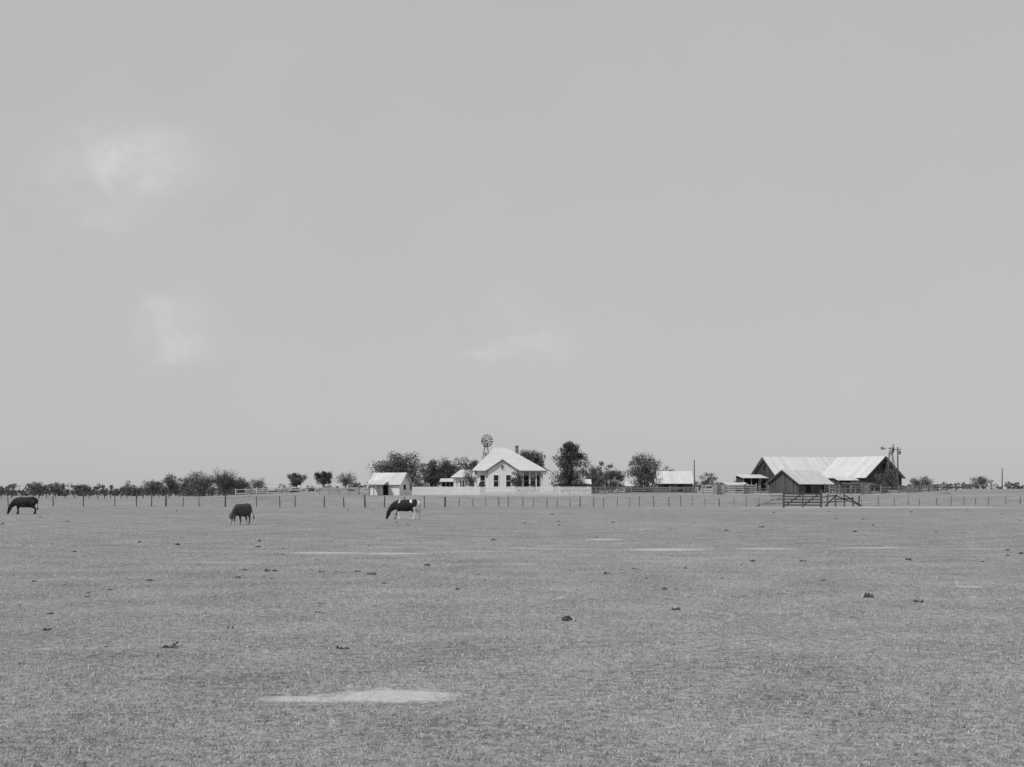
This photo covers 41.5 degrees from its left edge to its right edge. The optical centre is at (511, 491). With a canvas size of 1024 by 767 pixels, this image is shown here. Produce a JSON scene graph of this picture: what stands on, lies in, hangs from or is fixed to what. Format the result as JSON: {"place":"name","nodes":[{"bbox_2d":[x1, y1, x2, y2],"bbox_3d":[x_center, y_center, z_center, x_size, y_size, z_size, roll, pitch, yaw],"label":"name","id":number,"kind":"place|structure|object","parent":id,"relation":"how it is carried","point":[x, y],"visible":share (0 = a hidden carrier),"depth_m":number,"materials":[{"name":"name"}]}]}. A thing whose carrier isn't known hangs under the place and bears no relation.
{"place":"outdoors","nodes":[
{"label":"outdoors","id":0,"kind":"place"},
{"bbox_2d":[0,489,1023,766],"bbox_3d":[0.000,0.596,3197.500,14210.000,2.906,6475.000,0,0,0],"label":"pasture ground","id":1,"kind":"structure","parent":0,"point":[966,507],"depth_m":20.24,"materials":[{"name":"grey plant"}]},
{"bbox_2d":[7,497,37,513],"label":"grazing cow","id":2,"kind":"object","parent":1,"relation":"on","point":[24,502],"visible":1,"depth_m":120.75},
{"bbox_2d":[26,481,43,495],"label":"round tree","id":3,"kind":"object","parent":1,"relation":"on","point":[35,487],"visible":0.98,"depth_m":349.85,"materials":[{"name":"grey plant"}]},
{"bbox_2d":[48,482,64,495],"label":"round tree","id":4,"kind":"object","parent":1,"relation":"on","point":[52,489],"visible":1,"depth_m":349.92,"materials":[{"name":"grey plant"}]},
{"bbox_2d":[73,483,90,495],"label":"round tree","id":5,"kind":"object","parent":1,"relation":"on","point":[84,487],"visible":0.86,"depth_m":349.54,"materials":[{"name":"grey plant"}]},
{"bbox_2d":[11,489,232,498],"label":"wire fence","id":6,"kind":"object","parent":1,"relation":"on","point":[120,494],"visible":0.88,"depth_m":261.94,"materials":[{"name":"grey wood"}]},
{"bbox_2d":[120,481,138,495],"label":"round tree","id":7,"kind":"object","parent":1,"relation":"on","point":[129,489],"visible":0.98,"depth_m":349.69,"materials":[{"name":"grey plant"}]},
{"bbox_2d":[142,481,166,495],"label":"round tree","id":8,"kind":"object","parent":1,"relation":"on","point":[153,486],"visible":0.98,"depth_m":344.56,"materials":[{"name":"grey plant"}]},
{"bbox_2d":[161,471,178,495],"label":"bare tree","id":9,"kind":"object","parent":1,"relation":"on","point":[171,485],"visible":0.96,"depth_m":349.23,"materials":[{"name":"grey plant"}]},
{"bbox_2d":[162,641,180,648],"bbox_3d":[-4.332,1.957,17.238,0.241,0.088,0.220,0,0,0],"label":"cow dung","id":10,"kind":"object","parent":1,"relation":"on","point":[174,645],"visible":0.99,"depth_m":17.23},
{"bbox_2d":[172,477,192,495],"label":"bare tree","id":11,"kind":"object","parent":1,"relation":"on","point":[183,483],"visible":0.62,"depth_m":349.48,"materials":[{"name":"grey plant"}]},
{"bbox_2d":[0,476,368,495],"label":"distant tree line","id":12,"kind":"object","parent":1,"relation":"on","point":[116,492],"visible":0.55,"depth_m":362.46,"materials":[{"name":"black plant"}]},
{"bbox_2d":[183,470,215,494],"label":"bare tree","id":13,"kind":"object","parent":1,"relation":"on","point":[197,483],"visible":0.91,"depth_m":343.60,"materials":[{"name":"grey plant"}]},
{"bbox_2d":[0,486,427,493],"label":"distant tree line","id":14,"kind":"object","parent":1,"relation":"on","point":[2,488],"visible":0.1,"depth_m":623.78,"materials":[{"name":"grey plant"}]},
{"bbox_2d":[5,493,445,506],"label":"wire fence","id":15,"kind":"object","parent":1,"relation":"on","point":[279,501],"visible":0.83,"depth_m":170.97,"materials":[{"name":"grey wood"}]},
{"bbox_2d":[206,467,245,495],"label":"bare tree","id":16,"kind":"object","parent":1,"relation":"on","point":[226,480],"visible":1,"depth_m":343.80,"materials":[{"name":"grey plant"}]},
{"bbox_2d":[231,477,249,494],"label":"bare tree","id":17,"kind":"object","parent":1,"relation":"on","point":[243,484],"visible":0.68,"depth_m":349.47,"materials":[{"name":"grey plant"}]},
{"bbox_2d":[229,503,254,524],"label":"grazing cow","id":18,"kind":"object","parent":1,"relation":"on","point":[242,510],"visible":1,"depth_m":82.54},
{"bbox_2d":[250,478,267,489],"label":"bare tree","id":19,"kind":"object","parent":1,"relation":"on","point":[259,483],"visible":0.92,"depth_m":379.25,"materials":[{"name":"grey plant"}]},
{"bbox_2d":[287,473,306,491],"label":"round tree","id":20,"kind":"object","parent":1,"relation":"on","point":[294,481],"visible":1,"depth_m":299.51,"materials":[{"name":"grey plant"}]},
{"bbox_2d":[235,486,368,494],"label":"board fence","id":21,"kind":"object","parent":1,"relation":"on","point":[278,488],"visible":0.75,"depth_m":256.18,"materials":[{"name":"grey wood"}]},
{"bbox_2d":[313,470,332,489],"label":"round tree","id":22,"kind":"object","parent":1,"relation":"on","point":[324,478],"visible":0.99,"depth_m":284.45,"materials":[{"name":"grey plant"}]},
{"bbox_2d":[336,645,349,648],"bbox_3d":[-2.133,1.966,17.085,0.178,0.060,0.177,0,0,0],"label":"cow dung","id":23,"kind":"object","parent":1,"relation":"on","point":[343,647],"visible":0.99,"depth_m":17.07,"materials":[{"name":"grey"}]},
{"bbox_2d":[319,487,368,494],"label":"board fence","id":24,"kind":"object","parent":1,"relation":"on","point":[341,491],"visible":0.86,"depth_m":230.17,"materials":[{"name":"grey wood"}]},
{"bbox_2d":[334,470,357,489],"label":"bare tree","id":25,"kind":"object","parent":1,"relation":"on","point":[347,481],"visible":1,"depth_m":299.51,"materials":[{"name":"grey plant"}]},
{"bbox_2d":[367,481,387,494],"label":"porch shed","id":26,"kind":"structure","parent":1,"relation":"on","point":[377,483],"depth_m":214.50,"materials":[{"name":"white wood"}]},
{"bbox_2d":[367,473,412,494],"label":"tool shed","id":27,"kind":"structure","parent":1,"relation":"on","point":[398,483],"depth_m":217.44,"materials":[{"name":"metal"}]},
{"bbox_2d":[383,485,405,494],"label":"doors and openings","id":28,"kind":"structure","parent":27,"relation":"in","point":[385,487],"depth_m":216.80,"materials":[{"name":"grey wood"}]},
{"bbox_2d":[366,450,426,488],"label":"live oak tree","id":29,"kind":"object","parent":1,"relation":"on","point":[400,465],"visible":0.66,"depth_m":248.42,"materials":[{"name":"grey plant"}]},
{"bbox_2d":[386,499,420,518],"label":"grazing cow","id":30,"kind":"object","parent":1,"relation":"on","point":[406,505],"visible":1,"depth_m":96.78},
{"bbox_2d":[418,459,444,492],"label":"yard tree","id":31,"kind":"object","parent":1,"relation":"on","point":[432,477],"visible":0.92,"depth_m":261.13,"materials":[{"name":"grey plant"}]},
{"bbox_2d":[439,478,452,493],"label":"lean to shed","id":32,"kind":"object","parent":1,"relation":"on","point":[446,482],"visible":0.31,"depth_m":247.42,"materials":[{"name":"white wood"}]},
{"bbox_2d":[433,455,463,486],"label":"yard tree","id":33,"kind":"object","parent":1,"relation":"on","point":[449,469],"visible":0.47,"depth_m":266.63,"materials":[{"name":"grey plant"}]},
{"bbox_2d":[453,456,478,473],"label":"yard tree","id":34,"kind":"object","parent":1,"relation":"on","point":[473,465],"visible":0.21,"depth_m":261.87,"materials":[{"name":"grey plant"}]},
{"bbox_2d":[460,465,475,486],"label":"bush","id":35,"kind":"object","parent":1,"relation":"on","point":[469,477],"visible":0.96,"depth_m":229.00,"materials":[{"name":"grey plant"}]},
{"bbox_2d":[477,483,485,493],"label":"bush","id":36,"kind":"object","parent":1,"relation":"on","point":[481,485],"visible":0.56,"depth_m":227.83,"materials":[{"name":"grey plant"}]},
{"bbox_2d":[481,434,492,459],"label":"windmill","id":37,"kind":"object","parent":1,"relation":"on","point":[487,446],"visible":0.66,"depth_m":251.55,"materials":[{"name":"metal"}]},
{"bbox_2d":[451,446,545,493],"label":"farmhouse","id":38,"kind":"object","parent":1,"relation":"on","point":[494,467],"visible":0.56,"depth_m":235.12,"materials":[{"name":"pale sheet metal roofing"},{"name":"white paint"},{"name":"glass"}]},
{"bbox_2d":[459,465,539,489],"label":"windows","id":39,"kind":"structure","parent":38,"relation":"in","point":[495,476],"depth_m":234.96,"materials":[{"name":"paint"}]},
{"bbox_2d":[412,486,590,494],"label":"picket fence","id":40,"kind":"object","parent":1,"relation":"on","point":[470,490],"visible":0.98,"depth_m":222.00,"materials":[{"name":"white paint"}]},
{"bbox_2d":[0,509,1022,614],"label":"scattered clods","id":41,"kind":"object","parent":1,"relation":"on","point":[50,613],"visible":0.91,"depth_m":38.75,"materials":[{"name":"grey soil"}]},
{"bbox_2d":[508,471,523,493],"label":"bush","id":42,"kind":"object","parent":1,"relation":"on","point":[516,483],"visible":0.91,"depth_m":229.90,"materials":[{"name":"grey plant"}]},
{"bbox_2d":[529,477,536,493],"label":"bush","id":43,"kind":"object","parent":1,"relation":"on","point":[533,484],"visible":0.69,"depth_m":230.92,"materials":[{"name":"grey plant"}]},
{"bbox_2d":[520,449,549,481],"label":"yard tree","id":44,"kind":"object","parent":1,"relation":"on","point":[535,458],"visible":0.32,"depth_m":261.09,"materials":[{"name":"grey plant"}]},
{"bbox_2d":[562,615,574,620],"bbox_3d":[0.868,1.947,20.754,0.220,0.082,0.236,0,0,0],"label":"cow dung","id":45,"kind":"object","parent":1,"relation":"on","point":[565,618],"visible":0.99,"depth_m":20.70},
{"bbox_2d":[549,440,590,493],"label":"cedar tree","id":46,"kind":"object","parent":1,"relation":"on","point":[569,475],"visible":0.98,"depth_m":231.17,"materials":[{"name":"black plant"}]},
{"bbox_2d":[578,479,591,493],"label":"wash house","id":47,"kind":"structure","parent":1,"relation":"on","point":[588,483],"depth_m":243.12,"materials":[{"name":"metal"}]},
{"bbox_2d":[445,495,746,506],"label":"wire fence","id":48,"kind":"object","parent":1,"relation":"on","point":[569,501],"visible":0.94,"depth_m":172.27,"materials":[{"name":"grey wood"}]},
{"bbox_2d":[584,461,608,491],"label":"scrub tree","id":49,"kind":"object","parent":1,"relation":"on","point":[599,476],"visible":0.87,"depth_m":255.28,"materials":[{"name":"grey plant"}]},
{"bbox_2d":[602,464,625,491],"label":"scrub tree","id":50,"kind":"object","parent":1,"relation":"on","point":[616,475],"visible":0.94,"depth_m":261.49,"materials":[{"name":"grey plant"}]},
{"bbox_2d":[625,488,651,491],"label":"walls","id":51,"kind":"structure","parent":1,"relation":"on","point":[635,491],"depth_m":270.08,"materials":[{"name":"grey wood"}]},
{"bbox_2d":[623,482,653,486],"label":"roof","id":52,"kind":"structure","parent":51,"relation":"on","point":[625,484],"depth_m":270.31,"materials":[{"name":"metal"}]},
{"bbox_2d":[625,451,662,491],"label":"yard tree","id":53,"kind":"object","parent":1,"relation":"on","point":[643,473],"visible":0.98,"depth_m":261.65,"materials":[{"name":"grey plant"}]},
{"bbox_2d":[591,485,696,493],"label":"board fence","id":54,"kind":"object","parent":1,"relation":"on","point":[631,490],"visible":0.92,"depth_m":247.73,"materials":[{"name":"grey wood"}]},
{"bbox_2d":[572,481,735,490],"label":"distant tree line","id":55,"kind":"object","parent":1,"relation":"on","point":[721,483],"visible":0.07,"depth_m":415.51,"materials":[{"name":"grey plant"}]},
{"bbox_2d":[652,481,692,491],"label":"walls","id":56,"kind":"structure","parent":1,"relation":"on","point":[675,485],"depth_m":276.28,"materials":[{"name":"grey wood"}]},
{"bbox_2d":[652,471,693,483],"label":"roof","id":57,"kind":"structure","parent":56,"relation":"on","point":[676,477],"depth_m":277.50,"materials":[{"name":"metal"}]},
{"bbox_2d":[664,484,682,491],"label":"doors and openings","id":58,"kind":"structure","parent":56,"relation":"attached to","point":[680,485],"depth_m":276.29,"materials":[{"name":"grey wood"}]},
{"bbox_2d":[697,472,718,487],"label":"scrub tree","id":59,"kind":"object","parent":1,"relation":"on","point":[707,481],"visible":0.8,"depth_m":299.48,"materials":[{"name":"grey plant"}]},
{"bbox_2d":[716,484,721,494],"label":"corral fence","id":60,"kind":"object","parent":1,"relation":"on","point":[717,489],"visible":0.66,"depth_m":229.20,"materials":[{"name":"grey wood"}]},
{"bbox_2d":[701,483,756,492],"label":"corral fence","id":61,"kind":"object","parent":1,"relation":"on","point":[730,487],"visible":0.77,"depth_m":259.62,"materials":[{"name":"grey wood"}]},
{"bbox_2d":[702,484,768,493],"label":"corral fence","id":62,"kind":"object","parent":1,"relation":"on","point":[735,488],"visible":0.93,"depth_m":238.58,"materials":[{"name":"grey wood"}]},
{"bbox_2d":[723,482,748,491],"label":"cattle shed","id":63,"kind":"structure","parent":1,"relation":"on","point":[733,483],"depth_m":283.68,"materials":[{"name":"white wood"}]},
{"bbox_2d":[734,474,767,489],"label":"lean to shed","id":64,"kind":"object","parent":1,"relation":"on","point":[750,479],"visible":0.54,"depth_m":301.75,"materials":[{"name":"white wood"}]},
{"bbox_2d":[756,493,782,506],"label":"gate wing fence","id":65,"kind":"object","parent":1,"relation":"on","point":[767,502],"visible":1,"depth_m":167.94,"materials":[{"name":"grey wood"}]},
{"bbox_2d":[751,457,836,489],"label":"barn","id":66,"kind":"structure","parent":1,"relation":"on","point":[769,467],"depth_m":302.45,"materials":[{"name":"metal"}]},
{"bbox_2d":[761,465,767,489],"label":"doors and openings","id":67,"kind":"structure","parent":66,"relation":"in","point":[763,480],"depth_m":303.32,"materials":[{"name":"black wood"}]},
{"bbox_2d":[764,470,834,492],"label":"barn shed","id":68,"kind":"structure","parent":1,"relation":"on","point":[800,481],"depth_m":253.19,"materials":[{"name":"metal"}]},
{"bbox_2d":[806,485,825,492],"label":"doors and openings","id":69,"kind":"structure","parent":68,"relation":"in","point":[808,487],"depth_m":252.26,"materials":[{"name":"grey wood"}]},
{"bbox_2d":[783,490,821,507],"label":"wooden gate","id":70,"kind":"structure","parent":1,"relation":"on","point":[802,499],"depth_m":167.85,"materials":[{"name":"grey wood"}]},
{"bbox_2d":[822,493,861,506],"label":"gate wing fence","id":71,"kind":"object","parent":1,"relation":"on","point":[853,502],"visible":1,"depth_m":167.88,"materials":[{"name":"grey wood"}]},
{"bbox_2d":[831,476,857,491],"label":"lean to shed","id":72,"kind":"object","parent":1,"relation":"on","point":[839,480],"visible":0.44,"depth_m":270.58,"materials":[{"name":"white wood"}]},
{"bbox_2d":[829,484,870,494],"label":"corral fence","id":73,"kind":"object","parent":1,"relation":"on","point":[864,489],"visible":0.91,"depth_m":223.43,"materials":[{"name":"grey wood"}]},
{"bbox_2d":[824,483,887,493],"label":"corral fence","id":74,"kind":"object","parent":1,"relation":"on","point":[884,485],"visible":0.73,"depth_m":236.87,"materials":[{"name":"grey wood"}]},
{"bbox_2d":[841,483,876,493],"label":"cattle shed","id":75,"kind":"structure","parent":1,"relation":"on","point":[856,484],"depth_m":243.36,"materials":[{"name":"grey wood"}]},
{"bbox_2d":[822,456,905,490],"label":"barn","id":76,"kind":"structure","parent":1,"relation":"on","point":[866,469],"depth_m":286.90,"materials":[{"name":"metal"}]},
{"bbox_2d":[861,592,873,597],"bbox_3d":[6.619,1.935,25.257,0.200,0.105,0.282,0,0,-15],"label":"cow dung","id":77,"kind":"object","parent":1,"relation":"on","point":[864,595],"visible":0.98,"depth_m":25.18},
{"bbox_2d":[874,468,896,491],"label":"scrub tree","id":78,"kind":"object","parent":1,"relation":"on","point":[884,479],"visible":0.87,"depth_m":261.47,"materials":[{"name":"grey plant"}]},
{"bbox_2d":[881,444,896,488],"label":"windmill","id":79,"kind":"object","parent":1,"relation":"on","point":[891,452],"visible":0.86,"depth_m":283.07,"materials":[{"name":"metal"}]},
{"bbox_2d":[894,447,900,490],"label":"utility pole","id":80,"kind":"object","parent":1,"relation":"on","point":[897,449],"visible":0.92,"depth_m":274.91,"materials":[{"name":"grey wood"}]},
{"bbox_2d":[880,484,936,493],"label":"corral fence","id":81,"kind":"object","parent":1,"relation":"on","point":[915,491],"visible":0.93,"depth_m":238.12,"materials":[{"name":"grey wood"}]},
{"bbox_2d":[910,476,933,488],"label":"scrub tree","id":82,"kind":"object","parent":1,"relation":"on","point":[920,482],"visible":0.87,"depth_m":329.54,"materials":[{"name":"grey plant"}]},
{"bbox_2d":[901,483,955,491],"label":"corral fence","id":83,"kind":"object","parent":1,"relation":"on","point":[937,485],"visible":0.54,"depth_m":259.34,"materials":[{"name":"grey wood"}]},
{"bbox_2d":[927,492,951,493],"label":"lumber pile","id":84,"kind":"object","parent":1,"relation":"on","point":[939,493],"visible":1,"depth_m":227.91,"materials":[{"name":"grey wood"}]},
{"bbox_2d":[861,496,1023,505],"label":"wire fence","id":85,"kind":"object","parent":1,"relation":"on","point":[936,500],"visible":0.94,"depth_m":178.51,"materials":[{"name":"grey wood"}]},
{"bbox_2d":[924,483,986,488],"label":"corral fence","id":86,"kind":"object","parent":1,"relation":"on","point":[971,484],"visible":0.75,"depth_m":295.45,"materials":[{"name":"grey wood"}]},
{"bbox_2d":[902,480,1023,488],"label":"distant tree line","id":87,"kind":"object","parent":1,"relation":"on","point":[1016,486],"visible":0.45,"depth_m":450.97,"materials":[{"name":"grey plant"}]},
{"bbox_2d":[969,476,990,488],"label":"scrub tree","id":88,"kind":"object","parent":1,"relation":"on","point":[983,480],"visible":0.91,"depth_m":379.53,"materials":[{"name":"grey plant"}]},
{"bbox_2d":[0,0,1023,491],"label":"sky","id":89,"kind":"structure","parent":0,"point":[268,240],"materials":[{"name":"grey"}]}
]}

